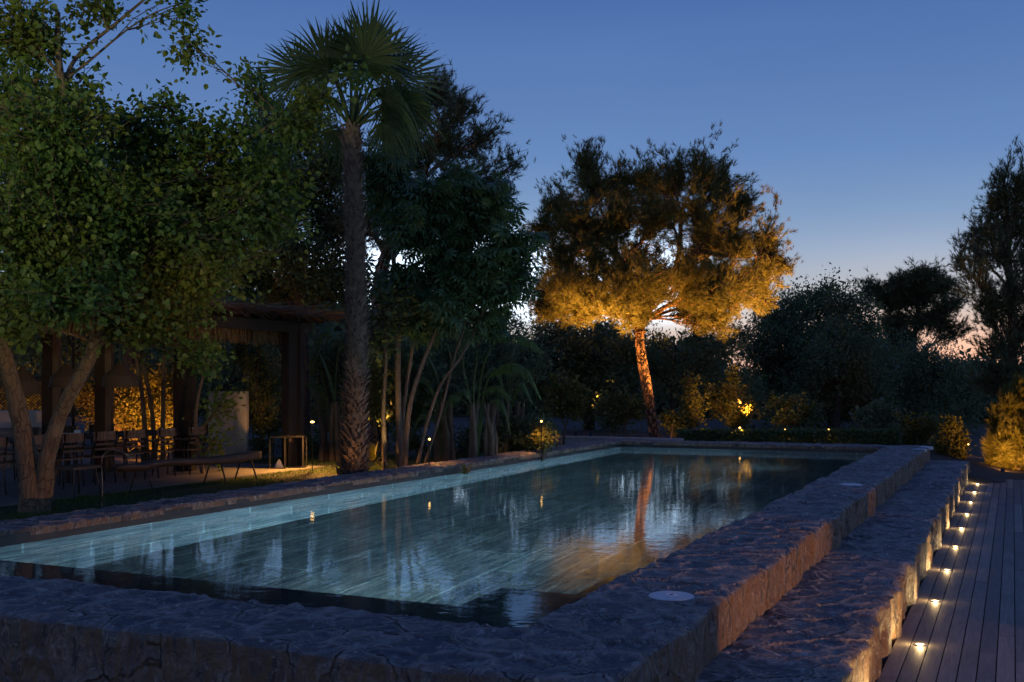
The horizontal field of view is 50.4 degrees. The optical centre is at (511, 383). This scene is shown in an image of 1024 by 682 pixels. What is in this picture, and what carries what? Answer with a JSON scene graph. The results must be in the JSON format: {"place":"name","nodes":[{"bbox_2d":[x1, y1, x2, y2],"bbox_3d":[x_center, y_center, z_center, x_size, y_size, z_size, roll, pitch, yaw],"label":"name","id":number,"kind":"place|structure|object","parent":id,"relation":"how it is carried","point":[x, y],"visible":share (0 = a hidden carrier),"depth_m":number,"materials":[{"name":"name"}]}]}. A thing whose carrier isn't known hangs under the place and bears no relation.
{"place":"outdoors","nodes":[
{"label":"outdoors","id":0,"kind":"place"},
{"bbox_2d":[0,410,41,469],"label":"wall","id":1,"kind":"structure","parent":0,"point":[35,420],"depth_m":20.83,"materials":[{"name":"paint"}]},
{"bbox_2d":[0,456,324,506],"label":"terrace paving","id":2,"kind":"structure","parent":0,"point":[11,498],"depth_m":18.91,"materials":[{"name":"beige stone"}]},
{"bbox_2d":[0,437,7,494],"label":"dining chair","id":3,"kind":"object","parent":2,"relation":"on","point":[3,441],"visible":1,"depth_m":16.07,"materials":[{"name":"brown wood"}]},
{"bbox_2d":[0,444,15,479],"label":"dining chair","id":4,"kind":"object","parent":2,"relation":"on","point":[13,453],"visible":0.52,"depth_m":18.56,"materials":[{"name":"brown wood"}]},
{"bbox_2d":[0,435,43,492],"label":"dining chair","id":5,"kind":"object","parent":2,"relation":"on","point":[38,439],"visible":0.27,"depth_m":16.58,"materials":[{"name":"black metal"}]},
{"bbox_2d":[16,427,57,476],"bbox_3d":[-8.445,1.218,19.304,0.558,0.867,0.505,0,0,27],"label":"dining chair","id":6,"kind":"object","parent":2,"relation":"on","point":[35,430],"visible":0.08,"depth_m":19.56,"materials":[{"name":"brown wood"}]},
{"bbox_2d":[42,328,61,473],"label":"dark pillar","id":7,"kind":"structure","parent":2,"relation":"on","point":[51,359],"depth_m":19.91,"materials":[{"name":"brown wood"}]},
{"bbox_2d":[39,432,85,488],"bbox_3d":[-7.155,1.218,17.302,0.558,0.867,0.505,0,0,20],"label":"dining chair","id":8,"kind":"object","parent":2,"relation":"on","point":[73,437],"visible":0.69,"depth_m":17.21,"materials":[{"name":"brown wood"}]},
{"bbox_2d":[59,425,95,473],"bbox_3d":[-8.069,1.218,20.120,0.558,0.867,0.505,0,0,22],"label":"dining chair","id":9,"kind":"object","parent":2,"relation":"on","point":[70,429],"visible":0.23,"depth_m":20.23,"materials":[{"name":"brown wood"}]},
{"bbox_2d":[54,464,101,498],"bbox_3d":[-6.410,1.440,16.010,0.466,0.464,0.546,0,0,25],"label":"wooden stool","id":10,"kind":"object","parent":2,"relation":"on","point":[74,467],"visible":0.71,"depth_m":15.88,"materials":[{"name":"brown wood"}]},
{"bbox_2d":[8,430,180,482],"bbox_3d":[-7.771,1.275,18.387,1.100,0.750,5.700,0,0,25],"label":"dining table","id":11,"kind":"object","parent":2,"relation":"on","point":[67,476],"visible":0.32,"depth_m":18.19,"materials":[{"name":"brown wood"}]},
{"bbox_2d":[72,431,117,484],"bbox_3d":[-6.883,1.218,17.956,0.558,0.867,0.505,0,0,25],"label":"dining chair","id":12,"kind":"object","parent":2,"relation":"on","point":[105,435],"visible":0.85,"depth_m":17.84,"materials":[{"name":"brown wood"}]},
{"bbox_2d":[94,339,113,471],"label":"dark pillar","id":13,"kind":"structure","parent":2,"relation":"on","point":[103,408],"depth_m":20.31,"materials":[{"name":"brown wood"}]},
{"bbox_2d":[89,424,127,469],"bbox_3d":[-7.733,1.218,20.849,0.558,0.867,0.505,0,0,28],"label":"dining chair","id":14,"kind":"object","parent":2,"relation":"on","point":[91,428],"visible":0.2,"depth_m":20.78,"materials":[{"name":"brown wood"}]},
{"bbox_2d":[103,429,146,481],"bbox_3d":[-6.616,1.218,18.625,0.558,0.867,0.505,0,0,27],"label":"dining chair","id":15,"kind":"object","parent":2,"relation":"on","point":[132,434],"visible":0.84,"depth_m":18.51,"materials":[{"name":"brown wood"}]},
{"bbox_2d":[119,337,151,460],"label":"thin tree","id":16,"kind":"object","parent":2,"relation":"on","point":[143,410],"visible":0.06,"depth_m":21.57,"materials":[{"name":"brown plant"}]},
{"bbox_2d":[121,338,161,459],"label":"thin tree","id":17,"kind":"object","parent":2,"relation":"on","point":[151,406],"visible":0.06,"depth_m":21.57,"materials":[{"name":"brown plant"}]},
{"bbox_2d":[135,428,176,477],"bbox_3d":[-6.299,1.218,19.263,0.558,0.867,0.505,0,0,21],"label":"dining chair","id":18,"kind":"object","parent":2,"relation":"on","point":[163,432],"visible":0.89,"depth_m":19.14,"materials":[{"name":"brown wood"}]},
{"bbox_2d":[0,275,367,435],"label":"pergola","id":19,"kind":"object","parent":2,"relation":"on","point":[287,328],"visible":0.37,"depth_m":21.27,"materials":[{"name":"brown wood"}]},
{"bbox_2d":[5,366,40,393],"bbox_3d":[-7.730,-0.522,17.200,0.520,1.385,0.520,0,0,25],"label":"pendant lamp","id":20,"kind":"object","parent":19,"relation":"hanging from","point":[30,383],"visible":0.66,"depth_m":17.09,"materials":[{"name":"wicker"}]},
{"bbox_2d":[0,336,74,453],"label":"lattice screen","id":21,"kind":"object","parent":19,"relation":"attached to","point":[73,367],"visible":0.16,"depth_m":22.29,"materials":[{"name":"brown wood"}]},
{"bbox_2d":[48,336,83,387],"bbox_3d":[-7.369,-0.575,18.000,0.562,1.280,0.562,0,0,25],"label":"pendant lamp","id":22,"kind":"object","parent":19,"relation":"hanging from","point":[61,377],"visible":0.74,"depth_m":17.80,"materials":[{"name":"wicker"}]},
{"bbox_2d":[101,338,138,386],"bbox_3d":[-6.768,-0.578,18.800,0.624,1.274,0.624,0,0,25],"label":"pendant lamp","id":23,"kind":"object","parent":19,"relation":"hanging from","point":[120,374],"visible":0.98,"depth_m":18.60,"materials":[{"name":"wicker"}]},
{"bbox_2d":[173,335,196,470],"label":"dark pillar","id":24,"kind":"structure","parent":2,"relation":"on","point":[184,395],"depth_m":20.43,"materials":[{"name":"brown wood"}]},
{"bbox_2d":[167,426,206,474],"bbox_3d":[-5.946,1.218,19.916,0.558,0.867,0.505,0,0,21],"label":"dining chair","id":25,"kind":"object","parent":2,"relation":"on","point":[197,430],"visible":0.83,"depth_m":19.79,"materials":[{"name":"brown wood"}]},
{"bbox_2d":[166,333,253,473],"bbox_3d":[-5.610,0.307,20.061,1.474,2.832,1.192,0,0,-33],"label":"thin tree","id":26,"kind":"object","parent":2,"relation":"on","point":[225,405],"visible":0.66,"depth_m":20.05,"materials":[{"name":"green plant"}]},
{"bbox_2d":[269,436,286,468],"bbox_3d":[-4.539,1.338,21.200,0.314,0.624,0.314,0,0,0],"label":"floor lantern","id":27,"kind":"object","parent":2,"relation":"on","point":[277,452],"visible":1,"depth_m":21.05,"materials":[{"name":"brown wood"}]},
{"bbox_2d":[287,435,306,467],"bbox_3d":[-4.242,1.338,21.400,0.354,0.624,0.354,0,0,0],"label":"floor lantern","id":28,"kind":"object","parent":2,"relation":"on","point":[296,451],"visible":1,"depth_m":21.23,"materials":[{"name":"brown wood"}]},
{"bbox_2d":[0,0,1023,384],"label":"sky","id":29,"kind":"structure","parent":0,"point":[875,124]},
{"bbox_2d":[62,413,1023,681],"bbox_3d":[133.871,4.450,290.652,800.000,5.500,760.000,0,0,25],"label":"ground","id":30,"kind":"structure","parent":0,"point":[982,471],"depth_m":35.84,"materials":[{"name":"soil"}]},
{"bbox_2d":[0,353,41,409],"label":"shrub","id":31,"kind":"object","parent":30,"relation":"on","point":[2,389],"visible":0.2,"depth_m":24.98,"materials":[{"name":"green plant"}]},
{"bbox_2d":[62,354,172,458],"bbox_3d":[-8.483,0.485,23.994,2.982,2.456,1.785,0,0,4],"label":"shrub","id":32,"kind":"object","parent":30,"relation":"on","point":[127,410],"visible":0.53,"depth_m":23.75,"materials":[{"name":"green plant"}]},
{"bbox_2d":[0,143,259,449],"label":"dark tree","id":33,"kind":"object","parent":30,"relation":"on","point":[79,350],"visible":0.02,"depth_m":28.29,"materials":[{"name":"green plant"}]},
{"bbox_2d":[141,337,198,458],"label":"thin tree","id":34,"kind":"object","parent":30,"relation":"on","point":[163,395],"visible":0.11,"depth_m":21.57,"materials":[{"name":"brown plant"}]},
{"bbox_2d":[2,320,345,439],"bbox_3d":[-11.308,-0.566,32.916,14.482,4.872,4.705,0,0,-1],"label":"shrub","id":35,"kind":"object","parent":30,"relation":"on","point":[225,385],"visible":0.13,"depth_m":32.35,"materials":[{"name":"green plant"}]},
{"bbox_2d":[0,446,535,519],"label":"turf","id":36,"kind":"structure","parent":30,"relation":"on","point":[311,475],"depth_m":17.20,"materials":[{"name":"plant"}]},
{"bbox_2d":[101,449,131,507],"bbox_3d":[-5.054,1.268,13.908,0.390,0.865,0.048,0,0,3],"label":"arched lamp","id":37,"kind":"object","parent":36,"relation":"on","point":[128,456],"visible":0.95,"depth_m":13.89,"materials":[{"name":"metal"}]},
{"bbox_2d":[113,451,261,492],"bbox_3d":[-5.173,1.435,17.741,0.427,0.498,3.400,0,0,25],"label":"log bench","id":38,"kind":"object","parent":36,"relation":"on","point":[239,458],"visible":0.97,"depth_m":17.51,"materials":[{"name":"brown wood"}]},
{"bbox_2d":[0,0,380,513],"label":"mulberry tree","id":39,"kind":"object","parent":36,"relation":"on","point":[158,231],"visible":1,"depth_m":13.13,"materials":[{"name":"green plant"}]},
{"bbox_2d":[208,391,248,455],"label":"garden wall","id":40,"kind":"structure","parent":36,"relation":"on","point":[241,421],"depth_m":23.40,"materials":[{"name":"paint"}]},
{"bbox_2d":[220,332,280,460],"bbox_3d":[-5.697,0.209,24.037,1.877,3.103,1.530,0,0,25],"label":"shrub","id":41,"kind":"object","parent":36,"relation":"on","point":[265,423],"visible":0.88,"depth_m":23.86,"materials":[{"name":"green plant"}]},
{"bbox_2d":[310,420,314,470],"bbox_3d":[-3.781,1.181,20.600,0.100,0.998,0.100,0,0,25],"label":"path lamp","id":42,"kind":"object","parent":36,"relation":"on","point":[312,421],"visible":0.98,"depth_m":20.59,"materials":[{"name":"black metal"}]},
{"bbox_2d":[304,320,346,456],"bbox_3d":[-4.104,0.148,24.915,1.813,3.346,1.527,0,0,5],"label":"shrub","id":43,"kind":"object","parent":36,"relation":"on","point":[332,353],"visible":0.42,"depth_m":24.79,"materials":[{"name":"green plant"}]},
{"bbox_2d":[305,325,346,461],"bbox_3d":[-3.819,0.218,23.531,1.264,2.973,0.560,0,0,15],"label":"banana plant","id":44,"kind":"object","parent":36,"relation":"on","point":[329,449],"visible":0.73,"depth_m":23.43,"materials":[{"name":"green plant"}]},
{"bbox_2d":[252,0,454,474],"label":"fan palm","id":45,"kind":"object","parent":36,"relation":"on","point":[400,98],"visible":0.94,"depth_m":18.44,"materials":[{"name":"green plant"}]},
{"bbox_2d":[366,359,391,445],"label":"shrub","id":46,"kind":"object","parent":36,"relation":"on","point":[375,385],"visible":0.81,"depth_m":23.27,"materials":[{"name":"green plant"}]},
{"bbox_2d":[368,441,395,468],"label":"spiky plant","id":47,"kind":"object","parent":36,"relation":"on","point":[373,451],"visible":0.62,"depth_m":20.73,"materials":[{"name":"green plant"}]},
{"bbox_2d":[345,265,422,469],"bbox_3d":[-2.341,-0.255,20.662,1.566,3.912,1.479,0,0,25],"label":"slender tree","id":48,"kind":"object","parent":36,"relation":"on","point":[389,312],"visible":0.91,"depth_m":20.50,"materials":[{"name":"green plant"}]},
{"bbox_2d":[382,462,387,469],"bbox_3d":[-2.353,1.612,20.142,0.107,0.336,0.153,0,0,-3],"label":"spike spotlight","id":49,"kind":"object","parent":36,"relation":"on","point":[384,465],"visible":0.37,"depth_m":20.11,"materials":[{"name":"black metal"}]},
{"bbox_2d":[427,437,431,462],"bbox_3d":[-1.502,1.334,19.800,0.100,0.732,0.100,0,0,25],"label":"path lamp","id":50,"kind":"object","parent":36,"relation":"on","point":[429,448],"visible":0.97,"depth_m":19.79,"materials":[{"name":"black metal"}]},
{"bbox_2d":[413,346,471,461],"bbox_3d":[-1.452,0.437,23.004,1.184,2.536,0.698,0,0,25],"label":"banana plant","id":51,"kind":"object","parent":36,"relation":"on","point":[444,446],"visible":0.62,"depth_m":22.91,"materials":[{"name":"green plant"}]},
{"bbox_2d":[387,420,510,458],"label":"shrub","id":52,"kind":"object","parent":36,"relation":"on","point":[414,442],"visible":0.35,"depth_m":23.98,"materials":[{"name":"green plant"}]},
{"bbox_2d":[361,130,551,467],"bbox_3d":[-1.424,-1.741,21.159,4.505,6.900,2.947,0,0,25],"label":"umbrella tree","id":53,"kind":"object","parent":36,"relation":"on","point":[446,221],"visible":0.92,"depth_m":20.73,"materials":[{"name":"green plant"}]},
{"bbox_2d":[441,335,543,457],"bbox_3d":[-0.387,-0.094,21.982,2.066,3.599,0.539,0,0,-7],"label":"banana plant","id":54,"kind":"object","parent":36,"relation":"on","point":[490,439],"visible":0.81,"depth_m":21.93,"materials":[{"name":"green plant"}]},
{"bbox_2d":[483,342,532,452],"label":"banana plant","id":55,"kind":"object","parent":36,"relation":"on","point":[517,406],"visible":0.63,"depth_m":23.92,"materials":[{"name":"green plant"}]},
{"bbox_2d":[495,407,562,451],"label":"shrub","id":56,"kind":"object","parent":36,"relation":"on","point":[519,440],"visible":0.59,"depth_m":23.78,"materials":[{"name":"green plant"}]},
{"bbox_2d":[221,70,390,445],"bbox_3d":[-5.761,-3.422,29.056,5.926,10.446,5.047,0,0,25],"label":"dark tree","id":57,"kind":"object","parent":30,"relation":"on","point":[297,280],"visible":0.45,"depth_m":28.73,"materials":[{"name":"green plant"}]},
{"bbox_2d":[367,322,447,451],"bbox_3d":[-2.795,0.053,26.991,2.424,3.334,1.797,0,0,3],"label":"shrub","id":58,"kind":"object","parent":30,"relation":"on","point":[421,405],"visible":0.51,"depth_m":26.77,"materials":[{"name":"green plant"}]},
{"bbox_2d":[315,58,536,451],"bbox_3d":[-2.358,-3.339,27.703,6.101,10.304,3.970,0,0,3],"label":"pine tree","id":59,"kind":"object","parent":30,"relation":"on","point":[458,112],"visible":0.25,"depth_m":27.40,"materials":[{"name":"green plant"}]},
{"bbox_2d":[368,303,558,424],"bbox_3d":[-1.350,-0.509,28.820,5.432,4.636,3.626,0,0,-20],"label":"sparse tree","id":60,"kind":"object","parent":30,"relation":"on","point":[498,350],"visible":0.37,"depth_m":28.85,"materials":[{"name":"green plant"}]},
{"bbox_2d":[0,439,932,681],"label":"swimming pool","id":61,"kind":"structure","parent":30,"relation":"on","point":[689,612],"depth_m":6.84,"materials":[{"name":"stone"}]},
{"bbox_2d":[0,447,870,627],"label":"water","id":62,"kind":"structure","parent":61,"relation":"in","point":[526,545],"depth_m":11.36,"materials":[{"name":"blue liquid"}]},
{"bbox_2d":[540,419,541,460],"bbox_3d":[0.612,1.245,22.600,0.100,1.011,0.100,0,0,25],"label":"path lamp","id":63,"kind":"object","parent":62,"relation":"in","point":[541,439],"visible":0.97,"depth_m":22.59,"materials":[{"name":"black metal"}]},
{"bbox_2d":[457,463,474,473],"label":"fern","id":64,"kind":"object","parent":61,"relation":"on","point":[467,471],"visible":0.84,"depth_m":19.45,"materials":[{"name":"green plant"}]},
{"bbox_2d":[0,270,1023,424],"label":"distant wood","id":65,"kind":"object","parent":30,"relation":"on","point":[657,400],"visible":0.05,"depth_m":67.05,"materials":[{"name":"green plant"}]},
{"bbox_2d":[525,415,561,459],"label":"shrub","id":66,"kind":"object","parent":30,"relation":"on","point":[547,440],"visible":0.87,"depth_m":22.96,"materials":[{"name":"green plant"}]},
{"bbox_2d":[537,368,598,444],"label":"shrub","id":67,"kind":"object","parent":30,"relation":"on","point":[574,398],"visible":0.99,"depth_m":29.70,"materials":[{"name":"green plant"}]},
{"bbox_2d":[589,379,649,436],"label":"shrub","id":68,"kind":"object","parent":30,"relation":"on","point":[619,398],"visible":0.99,"depth_m":32.96,"materials":[{"name":"green plant"}]},
{"bbox_2d":[560,436,683,444],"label":"wall","id":69,"kind":"structure","parent":30,"relation":"on","point":[572,439],"depth_m":29.73,"materials":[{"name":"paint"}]},
{"bbox_2d":[502,308,771,430],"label":"dark tree","id":70,"kind":"object","parent":30,"relation":"on","point":[571,357],"visible":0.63,"depth_m":40.87,"materials":[{"name":"green plant"}]},
{"bbox_2d":[521,119,801,436],"bbox_3d":[4.757,-3.410,36.154,9.192,10.702,9.122,0,0,25],"label":"lit pine tree","id":71,"kind":"object","parent":30,"relation":"on","point":[712,294],"visible":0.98,"depth_m":34.63,"materials":[{"name":"green plant"}]},
{"bbox_2d":[581,320,760,431],"bbox_3d":[5.853,-0.278,40.066,6.460,4.562,3.762,0,0,-8],"label":"sparse tree","id":72,"kind":"object","parent":30,"relation":"on","point":[693,365],"visible":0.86,"depth_m":39.81,"materials":[{"name":"green plant"}]},
{"bbox_2d":[658,404,689,437],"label":"shrub","id":73,"kind":"object","parent":30,"relation":"on","point":[670,421],"visible":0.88,"depth_m":31.53,"materials":[{"name":"green plant"}]},
{"bbox_2d":[673,369,711,440],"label":"shrub","id":74,"kind":"object","parent":30,"relation":"on","point":[693,401],"visible":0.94,"depth_m":32.03,"materials":[{"name":"green plant"}]},
{"bbox_2d":[648,294,758,428],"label":"bare pine","id":75,"kind":"object","parent":30,"relation":"on","point":[715,339],"visible":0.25,"depth_m":44.00,"materials":[{"name":"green plant"}]},
{"bbox_2d":[697,360,763,426],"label":"shrub","id":76,"kind":"object","parent":30,"relation":"on","point":[734,392],"visible":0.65,"depth_m":33.98,"materials":[{"name":"green plant"}]},
{"bbox_2d":[719,399,752,428],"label":"shrub","id":77,"kind":"object","parent":30,"relation":"on","point":[738,417],"visible":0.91,"depth_m":31.94,"materials":[{"name":"green plant"}]},
{"bbox_2d":[675,427,901,444],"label":"clipped hedge","id":78,"kind":"object","parent":30,"relation":"on","point":[878,436],"visible":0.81,"depth_m":29.90,"materials":[{"name":"green plant"}]},
{"bbox_2d":[754,390,827,428],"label":"shrub","id":79,"kind":"object","parent":30,"relation":"on","point":[803,418],"visible":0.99,"depth_m":33.88,"materials":[{"name":"green plant"}]},
{"bbox_2d":[730,262,900,415],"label":"broad tree","id":80,"kind":"object","parent":30,"relation":"on","point":[771,354],"visible":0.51,"depth_m":48.88,"materials":[{"name":"green plant"}]},
{"bbox_2d":[751,311,908,428],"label":"broad tree","id":81,"kind":"object","parent":30,"relation":"on","point":[835,365],"visible":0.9,"depth_m":45.59,"materials":[{"name":"green plant"}]},
{"bbox_2d":[695,460,970,681],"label":"stone ledge","id":82,"kind":"object","parent":30,"relation":"on","point":[840,612],"visible":0.98,"depth_m":9.16,"materials":[{"name":"grey stone"}]},
{"bbox_2d":[847,396,903,434],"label":"shrub","id":83,"kind":"object","parent":30,"relation":"on","point":[880,417],"visible":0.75,"depth_m":32.67,"materials":[{"name":"green plant"}]},
{"bbox_2d":[846,254,981,404],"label":"umbrella pine","id":84,"kind":"object","parent":30,"relation":"on","point":[917,291],"visible":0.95,"depth_m":57.44,"materials":[{"name":"green plant"}]},
{"bbox_2d":[892,408,941,445],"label":"shrub","id":85,"kind":"object","parent":30,"relation":"on","point":[913,427],"visible":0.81,"depth_m":30.87,"materials":[{"name":"green plant"}]},
{"bbox_2d":[884,330,996,433],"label":"broad tree","id":86,"kind":"object","parent":30,"relation":"on","point":[937,389],"visible":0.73,"depth_m":47.27,"materials":[{"name":"green plant"}]},
{"bbox_2d":[923,414,976,458],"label":"shrub","id":87,"kind":"object","parent":30,"relation":"on","point":[953,442],"visible":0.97,"depth_m":29.38,"materials":[{"name":"green plant"}]},
{"bbox_2d":[877,479,1023,681],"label":"deck","id":88,"kind":"structure","parent":30,"relation":"on","point":[928,626],"depth_m":10.88,"materials":[{"name":"brown wood"}]},
{"bbox_2d":[944,135,1023,401],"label":"pine tree","id":89,"kind":"object","parent":30,"relation":"on","point":[1005,199],"visible":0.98,"depth_m":32.47,"materials":[{"name":"green plant"}]},
{"bbox_2d":[979,368,1023,469],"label":"conifer bush","id":90,"kind":"object","parent":30,"relation":"on","point":[1003,443],"visible":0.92,"depth_m":28.18,"materials":[{"name":"green plant"}]}
]}

